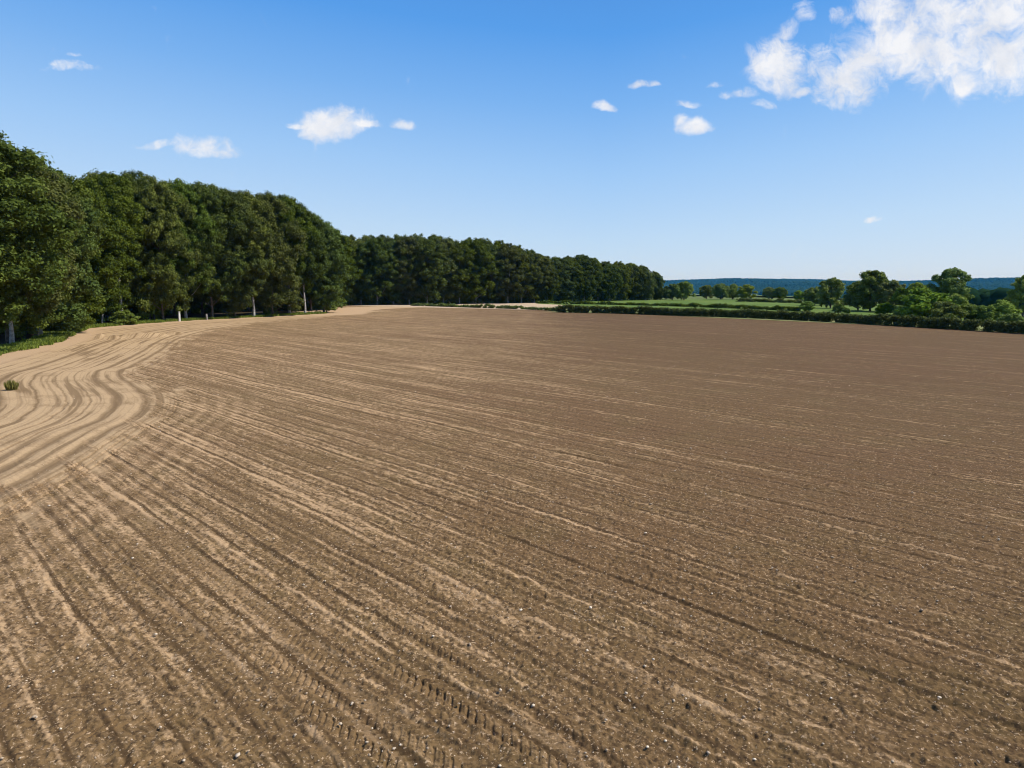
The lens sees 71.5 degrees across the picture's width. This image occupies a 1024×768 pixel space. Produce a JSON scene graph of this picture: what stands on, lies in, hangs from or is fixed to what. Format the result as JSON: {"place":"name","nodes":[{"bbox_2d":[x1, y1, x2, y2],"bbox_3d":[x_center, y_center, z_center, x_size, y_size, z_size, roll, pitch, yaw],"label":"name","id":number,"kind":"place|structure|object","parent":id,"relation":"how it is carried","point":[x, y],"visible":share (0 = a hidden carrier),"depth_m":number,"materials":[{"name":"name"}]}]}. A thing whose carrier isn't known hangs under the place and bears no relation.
{"place":"outdoors","nodes":[
{"label":"outdoors","id":0,"kind":"place"},
{"bbox_2d":[352,303,561,309],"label":"stubble field","id":1,"kind":"structure","parent":0,"point":[531,305],"depth_m":259.47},
{"bbox_2d":[410,303,556,310],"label":"hedge","id":2,"kind":"object","parent":1,"relation":"on","point":[488,305],"visible":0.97,"depth_m":232.91,"materials":[{"name":"green plant"}]},
{"bbox_2d":[0,296,1023,767],"bbox_3d":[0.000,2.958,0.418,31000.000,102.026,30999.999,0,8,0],"label":"field","id":3,"kind":"structure","parent":0,"point":[452,376],"depth_m":22.11,"materials":[{"name":"soil"}]},
{"bbox_2d":[4,379,18,389],"bbox_3d":[-37.861,0.003,53.859,1.071,0.909,0.837,-3,8,-18],"label":"weed tuft","id":4,"kind":"object","parent":3,"relation":"on","point":[9,385],"visible":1,"depth_m":53.67,"materials":[{"name":"green plant"}]},
{"bbox_2d":[0,141,84,341],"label":"beech tree","id":5,"kind":"object","parent":3,"relation":"on","point":[30,316],"visible":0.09,"depth_m":97.74,"materials":[{"name":"green plant"}]},
{"bbox_2d":[0,130,85,323],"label":"beech tree","id":6,"kind":"object","parent":3,"relation":"on","point":[30,217],"visible":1,"depth_m":82.53,"materials":[{"name":"green plant"}]},
{"bbox_2d":[0,143,86,342],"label":"beech tree","id":7,"kind":"object","parent":3,"relation":"on","point":[56,193],"visible":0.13,"depth_m":92.80,"materials":[{"name":"green plant"}]},
{"bbox_2d":[1,162,105,335],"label":"beech tree","id":8,"kind":"object","parent":3,"relation":"on","point":[72,313],"visible":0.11,"depth_m":104.31,"materials":[{"name":"green plant"}]},
{"bbox_2d":[54,321,84,330],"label":"shrub","id":9,"kind":"object","parent":3,"relation":"on","point":[76,326],"visible":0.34,"depth_m":115.91,"materials":[{"name":"green plant"}]},
{"bbox_2d":[39,172,106,334],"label":"beech tree","id":10,"kind":"object","parent":3,"relation":"on","point":[96,227],"visible":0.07,"depth_m":106.05,"materials":[{"name":"green plant"}]},
{"bbox_2d":[53,168,125,326],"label":"beech tree","id":11,"kind":"object","parent":3,"relation":"on","point":[105,277],"visible":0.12,"depth_m":118.07,"materials":[{"name":"green plant"}]},
{"bbox_2d":[87,312,106,323],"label":"shrub","id":12,"kind":"object","parent":3,"relation":"on","point":[97,318],"visible":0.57,"depth_m":137.53,"materials":[{"name":"green plant"}]},
{"bbox_2d":[73,175,147,322],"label":"beech tree","id":13,"kind":"object","parent":3,"relation":"on","point":[117,292],"visible":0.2,"depth_m":136.83,"materials":[{"name":"green plant"}]},
{"bbox_2d":[74,168,151,320],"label":"beech tree","id":14,"kind":"object","parent":3,"relation":"on","point":[97,172],"visible":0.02,"depth_m":149.31,"materials":[{"name":"green plant"}]},
{"bbox_2d":[84,171,145,308],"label":"beech tree","id":15,"kind":"object","parent":3,"relation":"on","point":[116,186],"visible":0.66,"depth_m":136.69,"materials":[{"name":"green plant"}]},
{"bbox_2d":[108,310,140,325],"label":"shrub","id":16,"kind":"object","parent":3,"relation":"on","point":[120,318],"visible":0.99,"depth_m":137.28,"materials":[{"name":"green plant"}]},
{"bbox_2d":[118,169,175,318],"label":"beech tree","id":17,"kind":"object","parent":3,"relation":"on","point":[131,175],"visible":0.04,"depth_m":157.83,"materials":[{"name":"green plant"}]},
{"bbox_2d":[135,268,169,319],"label":"holly bush","id":18,"kind":"object","parent":3,"relation":"on","point":[147,314],"visible":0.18,"depth_m":150.64,"materials":[{"name":"green plant"}]},
{"bbox_2d":[122,172,202,319],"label":"beech tree","id":19,"kind":"object","parent":3,"relation":"on","point":[163,277],"visible":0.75,"depth_m":146.34,"materials":[{"name":"green plant"}]},
{"bbox_2d":[0,311,326,355],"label":"grass","id":20,"kind":"structure","parent":3,"relation":"on","point":[52,337],"depth_m":110.40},
{"bbox_2d":[154,178,201,315],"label":"beech tree","id":21,"kind":"object","parent":3,"relation":"on","point":[195,301],"visible":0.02,"depth_m":173.64,"materials":[{"name":"green plant"}]},
{"bbox_2d":[145,178,219,317],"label":"beech tree","id":22,"kind":"object","parent":3,"relation":"on","point":[185,190],"visible":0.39,"depth_m":152.08,"materials":[{"name":"green plant"}]},
{"bbox_2d":[163,181,252,316],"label":"beech tree","id":23,"kind":"object","parent":3,"relation":"on","point":[211,195],"visible":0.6,"depth_m":156.62,"materials":[{"name":"green plant"}]},
{"bbox_2d":[187,180,229,314],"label":"beech tree","id":24,"kind":"object","parent":3,"relation":"on","point":[204,301],"visible":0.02,"depth_m":184.62,"materials":[{"name":"green plant"}]},
{"bbox_2d":[205,188,268,315],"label":"beech tree","id":25,"kind":"object","parent":3,"relation":"on","point":[241,294],"visible":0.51,"depth_m":161.31,"materials":[{"name":"green plant"}]},
{"bbox_2d":[226,189,282,315],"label":"beech tree","id":26,"kind":"object","parent":3,"relation":"on","point":[263,236],"visible":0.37,"depth_m":166.25,"materials":[{"name":"green plant"}]},
{"bbox_2d":[254,190,287,307],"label":"beech tree","id":27,"kind":"object","parent":3,"relation":"on","point":[260,193],"visible":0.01,"depth_m":202.14,"materials":[{"name":"green plant"}]},
{"bbox_2d":[239,192,308,313],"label":"beech tree","id":28,"kind":"object","parent":3,"relation":"on","point":[267,297],"visible":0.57,"depth_m":172.32,"materials":[{"name":"green plant"}]},
{"bbox_2d":[261,194,321,312],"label":"beech tree","id":29,"kind":"object","parent":3,"relation":"on","point":[293,204],"visible":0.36,"depth_m":177.34,"materials":[{"name":"green plant"}]},
{"bbox_2d":[285,202,329,311],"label":"beech tree","id":30,"kind":"object","parent":3,"relation":"on","point":[311,261],"visible":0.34,"depth_m":180.43,"materials":[{"name":"green plant"}]},
{"bbox_2d":[290,210,344,310],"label":"beech tree","id":31,"kind":"object","parent":3,"relation":"on","point":[337,233],"visible":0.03,"depth_m":209.29,"materials":[{"name":"green plant"}]},
{"bbox_2d":[312,303,337,311],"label":"holly bush","id":32,"kind":"object","parent":3,"relation":"on","point":[329,308],"visible":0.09,"depth_m":197.34,"materials":[{"name":"green plant"}]},
{"bbox_2d":[302,222,351,311],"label":"beech tree","id":33,"kind":"object","parent":3,"relation":"on","point":[323,291],"visible":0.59,"depth_m":191.19,"materials":[{"name":"green plant"}]},
{"bbox_2d":[0,285,662,334],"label":"undergrowth","id":34,"kind":"object","parent":3,"relation":"on","point":[380,301],"visible":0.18,"depth_m":274.42,"materials":[{"name":"green plant"}]},
{"bbox_2d":[307,228,362,303],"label":"beech tree","id":35,"kind":"object","parent":3,"relation":"on","point":[347,253],"visible":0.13,"depth_m":217.95,"materials":[{"name":"green plant"}]},
{"bbox_2d":[340,287,356,304],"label":"holly bush","id":36,"kind":"object","parent":3,"relation":"on","point":[351,298],"visible":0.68,"depth_m":264.90,"materials":[{"name":"green plant"}]},
{"bbox_2d":[339,236,366,299],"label":"beech tree","id":37,"kind":"object","parent":3,"relation":"on","point":[357,295],"visible":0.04,"depth_m":265.83,"materials":[{"name":"green plant"}]},
{"bbox_2d":[348,239,379,304],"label":"beech tree","id":38,"kind":"object","parent":3,"relation":"on","point":[356,265],"visible":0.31,"depth_m":266.26,"materials":[{"name":"green plant"}]},
{"bbox_2d":[356,235,383,279],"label":"beech tree","id":39,"kind":"object","parent":3,"relation":"on","point":[365,238],"visible":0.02,"depth_m":273.74,"materials":[{"name":"green plant"}]},
{"bbox_2d":[353,235,403,304],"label":"beech tree","id":40,"kind":"object","parent":3,"relation":"on","point":[374,244],"visible":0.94,"depth_m":263.41,"materials":[{"name":"green plant"}]},
{"bbox_2d":[375,234,392,287],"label":"beech tree","id":41,"kind":"object","parent":3,"relation":"on","point":[386,239],"visible":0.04,"depth_m":274.66,"materials":[{"name":"green plant"}]},
{"bbox_2d":[370,239,416,303],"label":"beech tree","id":42,"kind":"object","parent":3,"relation":"on","point":[393,245],"visible":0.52,"depth_m":267.19,"materials":[{"name":"green plant"}]},
{"bbox_2d":[389,235,430,303],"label":"beech tree","id":43,"kind":"object","parent":3,"relation":"on","point":[406,242],"visible":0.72,"depth_m":267.61,"materials":[{"name":"green plant"}]},
{"bbox_2d":[411,233,435,298],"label":"beech tree","id":44,"kind":"object","parent":3,"relation":"on","point":[417,237],"visible":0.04,"depth_m":275.87,"materials":[{"name":"green plant"}]},
{"bbox_2d":[406,237,450,302],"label":"beech tree","id":45,"kind":"object","parent":3,"relation":"on","point":[432,249],"visible":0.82,"depth_m":267.67,"materials":[{"name":"green plant"}]},
{"bbox_2d":[428,234,446,245],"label":"beech tree","id":46,"kind":"object","parent":3,"relation":"on","point":[435,237],"visible":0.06,"depth_m":279.65,"materials":[{"name":"green plant"}]},
{"bbox_2d":[428,237,465,302],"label":"beech tree","id":47,"kind":"object","parent":3,"relation":"on","point":[443,243],"visible":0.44,"depth_m":275.25,"materials":[{"name":"green plant"}]},
{"bbox_2d":[443,243,479,303],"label":"beech tree","id":48,"kind":"object","parent":3,"relation":"on","point":[463,292],"visible":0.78,"depth_m":275.97,"materials":[{"name":"green plant"}]},
{"bbox_2d":[455,237,501,303],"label":"beech tree","id":49,"kind":"object","parent":3,"relation":"on","point":[477,246],"visible":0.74,"depth_m":278.76,"materials":[{"name":"green plant"}]},
{"bbox_2d":[480,237,496,302],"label":"beech tree","id":50,"kind":"object","parent":3,"relation":"on","point":[486,241],"visible":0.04,"depth_m":289.82,"materials":[{"name":"green plant"}]},
{"bbox_2d":[477,244,514,300],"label":"beech tree","id":51,"kind":"object","parent":3,"relation":"on","point":[494,249],"visible":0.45,"depth_m":285.03,"materials":[{"name":"green plant"}]},
{"bbox_2d":[492,240,509,299],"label":"beech tree","id":52,"kind":"object","parent":3,"relation":"on","point":[498,243],"visible":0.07,"depth_m":293.69,"materials":[{"name":"green plant"}]},
{"bbox_2d":[490,243,527,302],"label":"beech tree","id":53,"kind":"object","parent":3,"relation":"on","point":[509,253],"visible":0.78,"depth_m":285.38,"materials":[{"name":"green plant"}]},
{"bbox_2d":[0,366,1023,767],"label":"stones","id":54,"kind":"object","parent":3,"relation":"on","point":[520,610],"visible":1,"depth_m":17.03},
{"bbox_2d":[513,244,531,268],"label":"beech tree","id":55,"kind":"object","parent":3,"relation":"on","point":[520,250],"visible":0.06,"depth_m":296.92,"materials":[{"name":"green plant"}]},
{"bbox_2d":[509,252,542,302],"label":"beech tree","id":56,"kind":"object","parent":3,"relation":"on","point":[524,264],"visible":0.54,"depth_m":289.87,"materials":[{"name":"green plant"}]},
{"bbox_2d":[580,311,982,329],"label":"grass strip","id":57,"kind":"object","parent":3,"relation":"on","point":[833,321],"depth_m":158.32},
{"bbox_2d":[996,313,1023,321],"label":"bush","id":58,"kind":"object","parent":57,"relation":"on","point":[1016,317],"visible":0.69,"depth_m":132.87,"materials":[{"name":"green plant"}]},
{"bbox_2d":[555,304,1023,333],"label":"hedge","id":59,"kind":"object","parent":3,"relation":"on","point":[989,325],"visible":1,"depth_m":149.26,"materials":[{"name":"green plant"}]},
{"bbox_2d":[895,287,960,317],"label":"bush","id":60,"kind":"object","parent":3,"relation":"on","point":[918,301],"visible":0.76,"depth_m":148.30,"materials":[{"name":"green plant"}]},
{"bbox_2d":[928,301,968,320],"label":"bush","id":61,"kind":"object","parent":3,"relation":"on","point":[947,309],"visible":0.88,"depth_m":143.70,"materials":[{"name":"green plant"}]},
{"bbox_2d":[0,0,1023,280],"label":"sky","id":62,"kind":"structure","parent":0,"point":[676,139],"materials":[{"name":"blue"}]},
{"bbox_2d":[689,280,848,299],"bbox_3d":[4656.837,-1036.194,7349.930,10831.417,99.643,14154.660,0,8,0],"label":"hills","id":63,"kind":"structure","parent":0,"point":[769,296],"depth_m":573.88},
{"bbox_2d":[663,277,1022,305],"bbox_3d":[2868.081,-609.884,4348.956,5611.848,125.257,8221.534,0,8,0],"label":"wood","id":64,"kind":"object","parent":63,"relation":"on","point":[987,291],"visible":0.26,"depth_m":4880.64,"materials":[{"name":"plant"}]},
{"bbox_2d":[533,299,1023,320],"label":"meadow","id":65,"kind":"structure","parent":0,"point":[820,309],"depth_m":271.48,"materials":[{"name":"green plant"}]},
{"bbox_2d":[519,252,554,302],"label":"beech tree","id":66,"kind":"object","parent":65,"relation":"on","point":[537,257],"visible":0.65,"depth_m":294.26,"materials":[{"name":"green plant"}]},
{"bbox_2d":[537,262,563,300],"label":"beech tree","id":67,"kind":"object","parent":65,"relation":"on","point":[548,293],"visible":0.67,"depth_m":296.92,"materials":[{"name":"green plant"}]},
{"bbox_2d":[550,256,570,295],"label":"beech tree","id":68,"kind":"object","parent":65,"relation":"on","point":[553,258],"visible":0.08,"depth_m":309.55,"materials":[{"name":"green plant"}]},
{"bbox_2d":[551,257,579,300],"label":"beech tree","id":69,"kind":"object","parent":65,"relation":"on","point":[562,263],"visible":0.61,"depth_m":305.18,"materials":[{"name":"green plant"}]},
{"bbox_2d":[563,261,590,300],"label":"beech tree","id":70,"kind":"object","parent":65,"relation":"on","point":[583,283],"visible":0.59,"depth_m":309.28,"materials":[{"name":"green plant"}]},
{"bbox_2d":[574,255,603,299],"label":"beech tree","id":71,"kind":"object","parent":65,"relation":"on","point":[589,291],"visible":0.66,"depth_m":313.87,"materials":[{"name":"green plant"}]},
{"bbox_2d":[591,266,613,300],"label":"beech tree","id":72,"kind":"object","parent":65,"relation":"on","point":[603,291],"visible":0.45,"depth_m":323.46,"materials":[{"name":"green plant"}]},
{"bbox_2d":[599,264,623,300],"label":"beech tree","id":73,"kind":"object","parent":65,"relation":"on","point":[613,271],"visible":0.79,"depth_m":325.62,"materials":[{"name":"green plant"}]},
{"bbox_2d":[613,261,631,296],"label":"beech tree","id":74,"kind":"object","parent":65,"relation":"on","point":[618,264],"visible":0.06,"depth_m":337.44,"materials":[{"name":"green plant"}]},
{"bbox_2d":[613,265,633,300],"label":"beech tree","id":75,"kind":"object","parent":65,"relation":"on","point":[626,274],"visible":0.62,"depth_m":331.67,"materials":[{"name":"green plant"}]},
{"bbox_2d":[621,265,646,299],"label":"beech tree","id":76,"kind":"object","parent":65,"relation":"on","point":[635,270],"visible":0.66,"depth_m":337.53,"materials":[{"name":"green plant"}]},
{"bbox_2d":[634,270,657,298],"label":"beech tree","id":77,"kind":"object","parent":65,"relation":"on","point":[648,285],"visible":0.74,"depth_m":339.66,"materials":[{"name":"green plant"}]},
{"bbox_2d":[637,265,656,286],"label":"beech tree","id":78,"kind":"object","parent":65,"relation":"on","point":[644,268],"visible":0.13,"depth_m":346.98,"materials":[{"name":"green plant"}]},
{"bbox_2d":[652,275,666,298],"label":"beech tree","id":79,"kind":"object","parent":65,"relation":"on","point":[659,284],"visible":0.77,"depth_m":347.28,"materials":[{"name":"green plant"}]},
{"bbox_2d":[536,300,800,310],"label":"boundary hedge","id":80,"kind":"object","parent":65,"relation":"on","point":[776,307],"visible":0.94,"depth_m":244.01,"materials":[{"name":"green plant"}]},
{"bbox_2d":[661,284,675,299],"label":"tree","id":81,"kind":"object","parent":65,"relation":"on","point":[670,292],"visible":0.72,"depth_m":347.54,"materials":[{"name":"green plant"}]},
{"bbox_2d":[673,281,695,299],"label":"tree","id":82,"kind":"object","parent":65,"relation":"on","point":[681,291],"visible":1,"depth_m":340.27,"materials":[{"name":"green plant"}]},
{"bbox_2d":[699,285,713,298],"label":"tree","id":83,"kind":"object","parent":65,"relation":"on","point":[706,291],"visible":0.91,"depth_m":367.59,"materials":[{"name":"green plant"}]},
{"bbox_2d":[710,283,730,298],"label":"tree","id":84,"kind":"object","parent":65,"relation":"on","point":[719,291],"visible":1,"depth_m":357.25,"materials":[{"name":"green plant"}]},
{"bbox_2d":[726,284,738,298],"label":"tree","id":85,"kind":"object","parent":65,"relation":"on","point":[733,288],"visible":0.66,"depth_m":360.58,"materials":[{"name":"green plant"}]},
{"bbox_2d":[735,284,757,298],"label":"tree","id":86,"kind":"object","parent":65,"relation":"on","point":[745,291],"visible":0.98,"depth_m":347.13,"materials":[{"name":"green plant"}]},
{"bbox_2d":[762,287,775,298],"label":"tree","id":87,"kind":"object","parent":65,"relation":"on","point":[767,292],"visible":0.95,"depth_m":370.74,"materials":[{"name":"green plant"}]},
{"bbox_2d":[772,287,787,298],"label":"tree","id":88,"kind":"object","parent":65,"relation":"on","point":[781,292],"visible":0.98,"depth_m":367.39,"materials":[{"name":"green plant"}]},
{"bbox_2d":[736,298,851,304],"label":"meadow hedge","id":89,"kind":"object","parent":65,"relation":"on","point":[780,300],"visible":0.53,"depth_m":301.60,"materials":[{"name":"green plant"}]},
{"bbox_2d":[793,290,803,299],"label":"tree","id":90,"kind":"object","parent":65,"relation":"on","point":[796,296],"visible":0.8,"depth_m":344.49,"materials":[{"name":"green plant"}]},
{"bbox_2d":[798,301,814,310],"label":"bush","id":91,"kind":"object","parent":65,"relation":"on","point":[807,305],"visible":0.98,"depth_m":202.81,"materials":[{"name":"green plant"}]},
{"bbox_2d":[800,286,820,304],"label":"tree","id":92,"kind":"object","parent":65,"relation":"on","point":[809,294],"visible":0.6,"depth_m":259.16,"materials":[{"name":"green plant"}]},
{"bbox_2d":[816,277,845,307],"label":"tree","id":93,"kind":"object","parent":65,"relation":"on","point":[835,286],"visible":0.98,"depth_m":228.45,"materials":[{"name":"green plant"}]},
{"bbox_2d":[832,304,845,312],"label":"bush","id":94,"kind":"object","parent":65,"relation":"on","point":[838,308],"visible":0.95,"depth_m":194.42,"materials":[{"name":"green plant"}]},
{"bbox_2d":[843,280,869,309],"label":"tree","id":95,"kind":"object","parent":65,"relation":"on","point":[848,297],"visible":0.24,"depth_m":211.82,"materials":[{"name":"green plant"}]},
{"bbox_2d":[849,270,889,310],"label":"tree","id":96,"kind":"object","parent":65,"relation":"on","point":[870,281],"visible":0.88,"depth_m":202.23,"materials":[{"name":"green plant"}]},
{"bbox_2d":[874,302,893,313],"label":"bush","id":97,"kind":"object","parent":65,"relation":"on","point":[886,307],"visible":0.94,"depth_m":180.17,"materials":[{"name":"green plant"}]},
{"bbox_2d":[877,279,905,305],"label":"tree","id":98,"kind":"object","parent":65,"relation":"on","point":[887,291],"visible":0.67,"depth_m":196.60,"materials":[{"name":"green plant"}]},
{"bbox_2d":[892,305,903,316],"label":"bush","id":99,"kind":"object","parent":65,"relation":"on","point":[895,308],"visible":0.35,"depth_m":170.77,"materials":[{"name":"green plant"}]},
{"bbox_2d":[890,282,928,306],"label":"bush","id":100,"kind":"object","parent":65,"relation":"on","point":[897,294],"visible":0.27,"depth_m":177.16,"materials":[{"name":"green plant"}]},
{"bbox_2d":[926,267,974,300],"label":"tree","id":101,"kind":"object","parent":65,"relation":"on","point":[949,283],"visible":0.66,"depth_m":184.30,"materials":[{"name":"green plant"}]},
{"bbox_2d":[948,293,969,304],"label":"bush","id":102,"kind":"object","parent":65,"relation":"on","point":[958,299],"visible":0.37,"depth_m":166.07,"materials":[{"name":"green plant"}]},
{"bbox_2d":[955,304,976,320],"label":"bush","id":103,"kind":"object","parent":65,"relation":"on","point":[965,307],"visible":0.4,"depth_m":148.19,"materials":[{"name":"green plant"}]},
{"bbox_2d":[970,305,1001,321],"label":"bush","id":104,"kind":"object","parent":65,"relation":"on","point":[980,312],"visible":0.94,"depth_m":144.16,"materials":[{"name":"green plant"}]},
{"bbox_2d":[989,300,1022,319],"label":"bush","id":105,"kind":"object","parent":65,"relation":"on","point":[1003,307],"visible":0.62,"depth_m":145.72,"materials":[{"name":"green plant"}]},
{"bbox_2d":[1003,275,1023,316],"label":"tree","id":106,"kind":"object","parent":65,"relation":"on","point":[1018,284],"visible":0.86,"depth_m":170.46,"materials":[{"name":"green plant"}]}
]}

